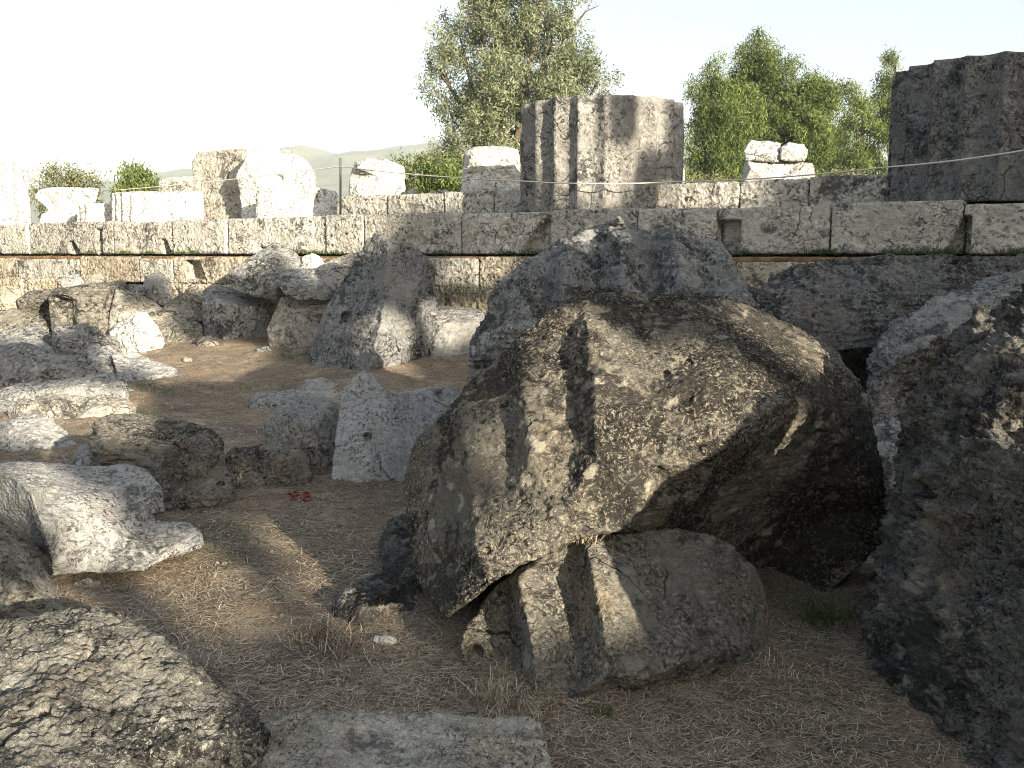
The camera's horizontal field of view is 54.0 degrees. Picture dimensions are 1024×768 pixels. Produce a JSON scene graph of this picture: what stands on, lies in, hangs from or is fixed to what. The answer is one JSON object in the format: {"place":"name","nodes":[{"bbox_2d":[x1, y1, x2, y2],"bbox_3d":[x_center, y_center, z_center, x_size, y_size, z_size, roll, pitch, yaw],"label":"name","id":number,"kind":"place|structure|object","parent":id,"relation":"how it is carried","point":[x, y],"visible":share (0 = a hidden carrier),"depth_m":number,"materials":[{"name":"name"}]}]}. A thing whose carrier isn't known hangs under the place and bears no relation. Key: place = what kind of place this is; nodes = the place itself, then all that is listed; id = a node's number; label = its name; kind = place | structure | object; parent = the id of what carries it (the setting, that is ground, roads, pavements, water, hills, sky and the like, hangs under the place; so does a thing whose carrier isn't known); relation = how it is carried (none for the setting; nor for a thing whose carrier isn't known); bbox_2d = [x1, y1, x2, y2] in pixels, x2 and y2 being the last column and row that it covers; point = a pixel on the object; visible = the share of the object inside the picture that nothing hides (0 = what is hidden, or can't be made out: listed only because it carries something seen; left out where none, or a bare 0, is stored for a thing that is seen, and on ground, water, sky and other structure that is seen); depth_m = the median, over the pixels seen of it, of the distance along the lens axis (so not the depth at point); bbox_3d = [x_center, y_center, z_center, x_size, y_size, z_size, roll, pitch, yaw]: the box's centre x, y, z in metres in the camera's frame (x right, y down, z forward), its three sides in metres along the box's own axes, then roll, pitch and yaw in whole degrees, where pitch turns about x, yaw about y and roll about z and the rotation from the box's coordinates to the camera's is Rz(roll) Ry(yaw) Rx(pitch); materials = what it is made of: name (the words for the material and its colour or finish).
{"place":"outdoors","nodes":[
{"label":"outdoors","id":0,"kind":"place"},
{"bbox_2d":[29,138,887,222],"bbox_3d":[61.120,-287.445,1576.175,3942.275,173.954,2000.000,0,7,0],"label":"hills","id":1,"kind":"structure","parent":0,"point":[328,178],"depth_m":1161.84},
{"bbox_2d":[0,333,974,767],"bbox_3d":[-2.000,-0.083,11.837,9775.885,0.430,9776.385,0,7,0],"label":"ground","id":2,"kind":"structure","parent":0,"point":[258,365],"depth_m":4.77,"materials":[{"name":"brown soil"}]},
{"bbox_2d":[0,398,16,411],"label":"stone block","id":3,"kind":"object","parent":2,"relation":"on","point":[5,404],"depth_m":10.37,"materials":[{"name":"grey stone"}]},
{"bbox_2d":[0,308,51,334],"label":"stone block","id":4,"kind":"object","parent":2,"relation":"on","point":[10,318],"depth_m":15.21,"materials":[{"name":"stone"}]},
{"bbox_2d":[0,285,21,312],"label":"stone block","id":5,"kind":"object","parent":4,"relation":"on","point":[10,296],"depth_m":15.66,"materials":[{"name":"beige stone"}]},
{"bbox_2d":[0,326,52,346],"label":"stone block","id":6,"kind":"object","parent":2,"relation":"on","point":[32,332],"depth_m":14.42,"materials":[{"name":"grey stone"}]},
{"bbox_2d":[0,337,53,352],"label":"stone block","id":7,"kind":"object","parent":2,"relation":"on","point":[42,344],"depth_m":13.97,"materials":[{"name":"grey stone"}]},
{"bbox_2d":[0,520,64,619],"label":"stone block","id":8,"kind":"object","parent":2,"relation":"on","point":[28,586],"depth_m":4.25,"materials":[{"name":"stone"}]},
{"bbox_2d":[17,289,52,321],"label":"stone block","id":9,"kind":"object","parent":2,"relation":"on","point":[35,302],"depth_m":15.65,"materials":[{"name":"stone"}]},
{"bbox_2d":[0,413,76,451],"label":"stone block","id":10,"kind":"object","parent":2,"relation":"on","point":[30,431],"depth_m":8.33,"materials":[{"name":"white stone"}]},
{"bbox_2d":[0,342,96,385],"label":"stone block","id":11,"kind":"object","parent":2,"relation":"on","point":[23,362],"depth_m":12.34,"materials":[{"name":"grey stone"}]},
{"bbox_2d":[0,373,129,401],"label":"stone block","id":12,"kind":"object","parent":2,"relation":"on","point":[108,384],"depth_m":10.96,"materials":[{"name":"grey stone"}]},
{"bbox_2d":[29,154,110,220],"bbox_3d":[-14.740,-5.097,33.594,2.806,5.118,2.240,4,8,28],"label":"shrub","id":13,"kind":"object","parent":2,"relation":"on","point":[72,178],"visible":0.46,"depth_m":33.24,"materials":[{"name":"green plant"}]},
{"bbox_2d":[7,393,136,419],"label":"stone block","id":14,"kind":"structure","parent":2,"relation":"on","point":[57,406],"depth_m":9.82,"materials":[{"name":"stone"}]},
{"bbox_2d":[51,323,114,354],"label":"stone block","id":15,"kind":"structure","parent":2,"relation":"on","point":[75,339],"depth_m":13.35,"materials":[{"name":"grey stone"}]},
{"bbox_2d":[72,443,94,465],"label":"stone block","id":16,"kind":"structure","parent":2,"relation":"on","point":[84,456],"depth_m":7.22,"materials":[{"name":"grey stone"}]},
{"bbox_2d":[74,578,100,589],"bbox_3d":[-2.080,0.994,4.910,0.171,0.096,0.181,0,7,0],"label":"loose stone","id":17,"kind":"object","parent":2,"relation":"on","point":[86,583],"visible":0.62,"depth_m":4.87,"materials":[{"name":"stone"}]},
{"bbox_2d":[48,280,128,333],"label":"stone block","id":18,"kind":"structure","parent":2,"relation":"on","point":[90,304],"depth_m":14.94,"materials":[{"name":"stone"}]},
{"bbox_2d":[59,274,83,286],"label":"stone block","id":19,"kind":"object","parent":18,"relation":"on","point":[67,280],"depth_m":16.39,"materials":[{"name":"grey stone"}]},
{"bbox_2d":[87,590,100,595],"bbox_3d":[-2.019,1.019,4.817,0.099,0.065,0.145,-4,8,-26],"label":"loose stone","id":20,"kind":"object","parent":2,"relation":"on","point":[95,592],"visible":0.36,"depth_m":4.78,"materials":[{"name":"stone"}]},
{"bbox_2d":[78,345,116,373],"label":"stone block","id":21,"kind":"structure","parent":2,"relation":"on","point":[99,359],"depth_m":12.71,"materials":[{"name":"grey stone"}]},
{"bbox_2d":[0,461,203,575],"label":"stone block","id":22,"kind":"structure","parent":2,"relation":"on","point":[70,519],"depth_m":5.07,"materials":[{"name":"white stone"}]},
{"bbox_2d":[103,333,121,353],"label":"stone block","id":23,"kind":"object","parent":2,"relation":"on","point":[113,341],"depth_m":14.07,"materials":[{"name":"grey stone"}]},
{"bbox_2d":[109,158,159,203],"bbox_3d":[-12.435,-5.017,33.607,1.895,4.951,1.964,-4,8,-27],"label":"shrub","id":24,"kind":"object","parent":2,"relation":"on","point":[139,177],"visible":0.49,"depth_m":33.10,"materials":[{"name":"green plant"}]},
{"bbox_2d":[108,289,162,329],"bbox_3d":[-5.762,-1.137,15.387,0.791,0.659,1.043,-2,8,-18],"label":"stone block","id":25,"kind":"object","parent":2,"relation":"on","point":[125,304],"depth_m":15.00,"materials":[{"name":"stone"}]},
{"bbox_2d":[127,284,145,296],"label":"stone block","id":26,"kind":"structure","parent":25,"relation":"on","point":[138,289],"depth_m":15.64,"materials":[{"name":"grey stone"}]},
{"bbox_2d":[0,605,271,767],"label":"stone block","id":27,"kind":"object","parent":2,"relation":"on","point":[95,686],"depth_m":3.11,"materials":[{"name":"stone"}]},
{"bbox_2d":[109,311,165,352],"bbox_3d":[-5.416,-0.696,14.479,0.730,0.702,1.011,-4,9,-30],"label":"stone block","id":28,"kind":"object","parent":2,"relation":"on","point":[136,331],"depth_m":14.23,"materials":[{"name":"white stone"}]},
{"bbox_2d":[111,353,182,380],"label":"stone block","id":29,"kind":"object","parent":2,"relation":"on","point":[132,366],"depth_m":12.50,"materials":[{"name":"white stone"}]},
{"bbox_2d":[88,413,235,510],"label":"stone block","id":30,"kind":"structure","parent":2,"relation":"on","point":[182,462],"depth_m":6.55,"materials":[{"name":"stone"}]},
{"bbox_2d":[148,309,203,344],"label":"stone block","id":31,"kind":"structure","parent":2,"relation":"on","point":[176,327],"depth_m":14.83,"materials":[{"name":"stone"}]},
{"bbox_2d":[183,357,192,361],"bbox_3d":[-4.329,-0.318,13.458,0.144,0.106,0.174,0,7,0],"label":"loose stone","id":32,"kind":"object","parent":2,"relation":"on","point":[186,359],"visible":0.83,"depth_m":13.39,"materials":[{"name":"stone"}]},
{"bbox_2d":[196,335,218,346],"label":"stone block","id":33,"kind":"object","parent":2,"relation":"on","point":[206,341],"depth_m":14.36,"materials":[{"name":"stone"}]},
{"bbox_2d":[202,286,275,338],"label":"stone block","id":34,"kind":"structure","parent":2,"relation":"on","point":[229,313],"depth_m":14.95,"materials":[{"name":"grey stone"}]},
{"bbox_2d":[229,242,301,300],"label":"stone block","id":35,"kind":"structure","parent":34,"relation":"on","point":[258,274],"depth_m":14.63,"materials":[{"name":"grey stone"}]},
{"bbox_2d":[256,346,271,352],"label":"stone block","id":36,"kind":"object","parent":2,"relation":"on","point":[263,349],"depth_m":13.72,"materials":[{"name":"grey stone"}]},
{"bbox_2d":[225,438,313,487],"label":"stone block","id":37,"kind":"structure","parent":2,"relation":"on","point":[286,463],"depth_m":6.94,"materials":[{"name":"stone"}]},
{"bbox_2d":[247,389,341,408],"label":"stone block","id":38,"kind":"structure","parent":2,"relation":"on","point":[267,399],"depth_m":10.61,"materials":[{"name":"grey stone"}]},
{"bbox_2d":[266,297,330,347],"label":"stone block","id":39,"kind":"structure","parent":2,"relation":"on","point":[294,323],"depth_m":14.02,"materials":[{"name":"stone"}]},
{"bbox_2d":[275,268,338,300],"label":"stone block","id":40,"kind":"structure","parent":39,"relation":"on","point":[305,284],"depth_m":13.93,"materials":[{"name":"grey stone"}]},
{"bbox_2d":[311,252,359,288],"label":"stone block","id":41,"kind":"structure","parent":40,"relation":"on","point":[338,268],"depth_m":14.38,"materials":[{"name":"stone"}]},
{"bbox_2d":[264,396,338,468],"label":"stone block","id":42,"kind":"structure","parent":2,"relation":"on","point":[311,422],"depth_m":7.51,"materials":[{"name":"grey stone"}]},
{"bbox_2d":[301,377,337,389],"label":"stone block","id":43,"kind":"object","parent":2,"relation":"on","point":[320,383],"depth_m":11.22,"materials":[{"name":"grey stone"}]},
{"bbox_2d":[307,233,437,371],"bbox_3d":[-1.802,-0.915,12.709,1.730,1.981,1.839,0,7,0],"label":"stone block","id":44,"kind":"object","parent":2,"relation":"on","point":[381,310],"depth_m":12.40,"materials":[{"name":"grey stone"}]},
{"bbox_2d":[331,514,425,629],"bbox_3d":[-0.555,0.976,5.068,0.583,0.407,1.401,0,7,0],"label":"stone block","id":45,"kind":"object","parent":2,"relation":"on","point":[374,598],"depth_m":4.73,"materials":[{"name":"grey stone"}]},
{"bbox_2d":[372,635,396,644],"bbox_3d":[-0.534,1.081,4.236,0.105,0.060,0.117,0,7,0],"label":"loose stone","id":46,"kind":"object","parent":2,"relation":"on","point":[387,639],"visible":0.91,"depth_m":4.20,"materials":[{"name":"white stone"}]},
{"bbox_2d":[331,370,459,482],"bbox_3d":[-0.809,0.311,7.337,1.058,0.816,0.799,-2,8,-14],"label":"stone block","id":47,"kind":"object","parent":2,"relation":"on","point":[379,429],"depth_m":7.14,"materials":[{"name":"grey stone"}]},
{"bbox_2d":[259,708,552,767],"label":"stone block","id":48,"kind":"object","parent":2,"relation":"on","point":[367,738],"depth_m":3.23,"materials":[{"name":"stone"}]},
{"bbox_2d":[386,146,464,193],"bbox_3d":[-2.002,-3.806,25.677,2.604,4.584,1.958,3,8,25],"label":"shrub","id":49,"kind":"object","parent":2,"relation":"on","point":[421,184],"visible":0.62,"depth_m":25.09,"materials":[{"name":"green plant"}]},
{"bbox_2d":[429,306,486,356],"bbox_3d":[-0.692,-0.545,13.184,0.872,0.947,1.397,0,7,0],"label":"stone block","id":50,"kind":"object","parent":2,"relation":"on","point":[453,330],"depth_m":12.66,"materials":[{"name":"grey stone"}]},
{"bbox_2d":[90,345,869,767],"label":"stone chips","id":51,"kind":"object","parent":2,"relation":"on","point":[732,753],"visible":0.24,"depth_m":3.90,"materials":[{"name":"grey stone"}]},
{"bbox_2d":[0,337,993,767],"bbox_3d":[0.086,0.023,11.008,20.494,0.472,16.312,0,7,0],"label":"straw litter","id":52,"kind":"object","parent":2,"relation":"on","point":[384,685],"visible":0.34,"depth_m":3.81,"materials":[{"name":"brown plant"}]},
{"bbox_2d":[286,491,311,501],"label":"fallen leaves","id":53,"kind":"object","parent":52,"relation":"on","point":[304,493],"visible":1,"depth_m":6.55,"materials":[{"name":"red plant"}]},
{"bbox_2d":[0,199,1023,328],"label":"temple platform","id":54,"kind":"structure","parent":2,"relation":"on","point":[774,238],"depth_m":13.63,"materials":[{"name":"stone"}]},
{"bbox_2d":[0,161,30,224],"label":"column stump","id":55,"kind":"object","parent":54,"relation":"on","point":[15,207],"visible":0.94,"depth_m":22.82,"materials":[{"name":"stone"}]},
{"bbox_2d":[35,187,98,222],"bbox_3d":[-10.700,-4.222,24.237,1.666,1.059,1.157,0,7,0],"label":"stone block","id":56,"kind":"object","parent":54,"relation":"on","point":[60,204],"depth_m":23.79,"materials":[{"name":"white stone"}]},
{"bbox_2d":[77,203,111,221],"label":"stone block","id":57,"kind":"object","parent":54,"relation":"on","point":[92,212],"depth_m":22.42,"materials":[{"name":"white stone"}]},
{"bbox_2d":[84,272,105,283],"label":"stone block","id":58,"kind":"object","parent":54,"relation":"on","point":[97,277],"depth_m":16.55,"materials":[{"name":"stone"}]},
{"bbox_2d":[111,191,203,221],"bbox_3d":[-7.764,-3.774,22.286,2.112,0.987,1.194,0,7,0],"label":"stone block","id":59,"kind":"object","parent":54,"relation":"on","point":[145,206],"depth_m":21.77,"materials":[{"name":"white stone"}]},
{"bbox_2d":[143,271,171,305],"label":"stone block","id":60,"kind":"object","parent":54,"relation":"on","point":[157,287],"depth_m":16.05,"materials":[{"name":"grey stone"}]},
{"bbox_2d":[159,176,193,191],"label":"stone block","id":61,"kind":"object","parent":54,"relation":"on","point":[176,181],"depth_m":25.24,"materials":[{"name":"stone"}]},
{"bbox_2d":[162,298,202,322],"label":"stone block","id":62,"kind":"object","parent":54,"relation":"on","point":[193,310],"depth_m":15.54,"materials":[{"name":"stone"}]},
{"bbox_2d":[181,286,204,303],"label":"stone block","id":63,"kind":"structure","parent":62,"relation":"on","point":[194,294],"depth_m":15.67,"materials":[{"name":"stone"}]},
{"bbox_2d":[192,149,246,218],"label":"stone block","id":64,"kind":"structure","parent":54,"relation":"on","point":[221,199],"depth_m":21.71,"materials":[{"name":"stone"}]},
{"bbox_2d":[236,148,315,217],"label":"stone block","id":65,"kind":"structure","parent":54,"relation":"on","point":[261,161],"depth_m":20.72,"materials":[{"name":"white stone"}]},
{"bbox_2d":[255,186,338,217],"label":"stone block","id":66,"kind":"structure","parent":54,"relation":"on","point":[280,201],"depth_m":19.45,"materials":[{"name":"white stone"}]},
{"bbox_2d":[301,253,324,268],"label":"stone block","id":67,"kind":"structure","parent":54,"relation":"on","point":[311,260],"depth_m":14.88,"materials":[{"name":"white stone"}]},
{"bbox_2d":[339,158,341,214],"bbox_3d":[-2.702,-3.082,15.836,0.056,0.942,0.036,0,7,0],"label":"metal post","id":68,"kind":"object","parent":54,"relation":"on","point":[340,187],"visible":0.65,"depth_m":15.82,"materials":[{"name":"grey metal"}]},
{"bbox_2d":[102,150,1023,191],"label":"barrier rope","id":69,"kind":"object","parent":68,"relation":"attached to","point":[616,183],"visible":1,"depth_m":12.80,"materials":[{"name":"beige fabric"}]},
{"bbox_2d":[349,158,405,195],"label":"stone block","id":70,"kind":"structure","parent":54,"relation":"on","point":[366,182],"depth_m":18.05,"materials":[{"name":"white stone"}]},
{"bbox_2d":[400,187,416,194],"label":"stone block","id":71,"kind":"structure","parent":54,"relation":"on","point":[412,190],"depth_m":17.62,"materials":[{"name":"stone"}]},
{"bbox_2d":[336,190,521,214],"bbox_3d":[-1.011,-2.780,15.671,3.994,0.413,0.751,4,9,31],"label":"slab course","id":72,"kind":"object","parent":54,"relation":"on","point":[491,201],"visible":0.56,"depth_m":15.34,"materials":[{"name":"stone"}]},
{"bbox_2d":[431,190,447,193],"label":"stone block","id":73,"kind":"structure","parent":54,"relation":"on","point":[440,191],"depth_m":17.33,"materials":[{"name":"grey stone"}]},
{"bbox_2d":[460,146,520,191],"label":"stone block","id":74,"kind":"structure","parent":54,"relation":"on","point":[493,162],"depth_m":17.03,"materials":[{"name":"white stone"}]},
{"bbox_2d":[520,94,683,211],"bbox_3d":[1.260,-3.134,14.115,2.291,1.483,2.291,0,7,0],"label":"column stump","id":75,"kind":"object","parent":54,"relation":"on","point":[606,138],"visible":0.87,"depth_m":13.18,"materials":[{"name":"stone"}]},
{"bbox_2d":[658,174,890,208],"bbox_3d":[3.532,-2.425,12.877,3.511,0.440,0.764,4,9,31],"label":"slab course","id":76,"kind":"object","parent":54,"relation":"on","point":[829,190],"visible":0.62,"depth_m":12.60,"materials":[{"name":"stone"}]},
{"bbox_2d":[742,160,814,181],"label":"stone block","id":77,"kind":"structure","parent":54,"relation":"on","point":[757,169],"depth_m":16.82,"materials":[{"name":"white stone"}]},
{"bbox_2d":[744,140,780,162],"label":"stone block","id":78,"kind":"object","parent":77,"relation":"on","point":[765,151],"depth_m":16.83,"materials":[{"name":"white stone"}]},
{"bbox_2d":[780,142,807,161],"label":"stone block","id":79,"kind":"object","parent":77,"relation":"on","point":[792,152],"depth_m":16.76,"materials":[{"name":"white stone"}]},
{"bbox_2d":[888,51,1023,203],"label":"column stump","id":80,"kind":"object","parent":54,"relation":"on","point":[968,106],"visible":0.91,"depth_m":10.71,"materials":[{"name":"grey stone"}]},
{"bbox_2d":[410,0,624,188],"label":"olive tree","id":81,"kind":"object","parent":2,"relation":"on","point":[486,123],"visible":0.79,"depth_m":30.59,"materials":[{"name":"green plant"}]},
{"bbox_2d":[36,246,1023,720],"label":"green grass","id":82,"kind":"structure","parent":2,"relation":"on","point":[812,616],"depth_m":10.23,"materials":[{"name":"green plant"}]},
{"bbox_2d":[275,534,820,755],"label":"dry grass","id":83,"kind":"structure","parent":2,"relation":"on","point":[491,695],"depth_m":3.70,"materials":[{"name":"plant"}]},
{"bbox_2d":[467,216,756,381],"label":"stone block","id":84,"kind":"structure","parent":2,"relation":"on","point":[617,254],"depth_m":6.34,"materials":[{"name":"grey stone"}]},
{"bbox_2d":[460,528,769,697],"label":"stone block","id":85,"kind":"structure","parent":2,"relation":"on","point":[633,610],"depth_m":3.92,"materials":[{"name":"grey stone"}]},
{"bbox_2d":[403,290,887,616],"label":"stone block","id":86,"kind":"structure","parent":2,"relation":"on","point":[747,432],"depth_m":4.39,"materials":[{"name":"grey stone"}]},
{"bbox_2d":[681,48,774,182],"bbox_3d":[8.086,-8.126,39.140,4.156,9.752,3.120,-5,9,-34],"label":"pine tree","id":87,"kind":"object","parent":2,"relation":"on","point":[721,128],"visible":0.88,"depth_m":38.44,"materials":[{"name":"green plant"}]},
{"bbox_2d":[710,25,855,181],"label":"pine tree","id":88,"kind":"object","parent":2,"relation":"on","point":[801,110],"visible":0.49,"depth_m":42.05,"materials":[{"name":"green plant"}]},
{"bbox_2d":[684,163,884,182],"bbox_3d":[7.873,-4.264,29.744,6.378,4.469,2.044,0,7,0],"label":"shrub","id":89,"kind":"object","parent":2,"relation":"on","point":[712,177],"visible":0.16,"depth_m":29.44,"materials":[{"name":"green plant"}]},
{"bbox_2d":[817,77,889,175],"bbox_3d":[13.033,-7.235,37.459,3.314,8.397,2.358,2,8,18],"label":"pine tree","id":90,"kind":"object","parent":2,"relation":"on","point":[865,153],"visible":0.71,"depth_m":36.94,"materials":[{"name":"green plant"}]},
{"bbox_2d":[862,44,904,157],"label":"pine tree","id":91,"kind":"object","parent":2,"relation":"on","point":[882,94],"visible":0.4,"depth_m":50.35,"materials":[{"name":"green plant"}]},
{"bbox_2d":[747,253,1023,393],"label":"stone block","id":92,"kind":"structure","parent":2,"relation":"on","point":[848,309],"depth_m":9.74,"materials":[{"name":"grey stone"}]},
{"bbox_2d":[872,415,900,512],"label":"stone block","id":93,"kind":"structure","parent":2,"relation":"on","point":[887,429],"depth_m":5.96,"materials":[{"name":"grey stone"}]},
{"bbox_2d":[853,284,1023,767],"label":"stone block","id":94,"kind":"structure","parent":2,"relation":"on","point":[940,616],"depth_m":3.60,"materials":[{"name":"grey stone"}]},
{"bbox_2d":[866,270,1023,422],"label":"stone block","id":95,"kind":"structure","parent":2,"relation":"on","point":[909,347],"depth_m":8.75,"materials":[{"name":"grey stone"}]},
{"bbox_2d":[0,0,1023,188],"label":"sky","id":96,"kind":"structure","parent":0,"point":[103,84],"materials":[{"name":"white"}]}
]}

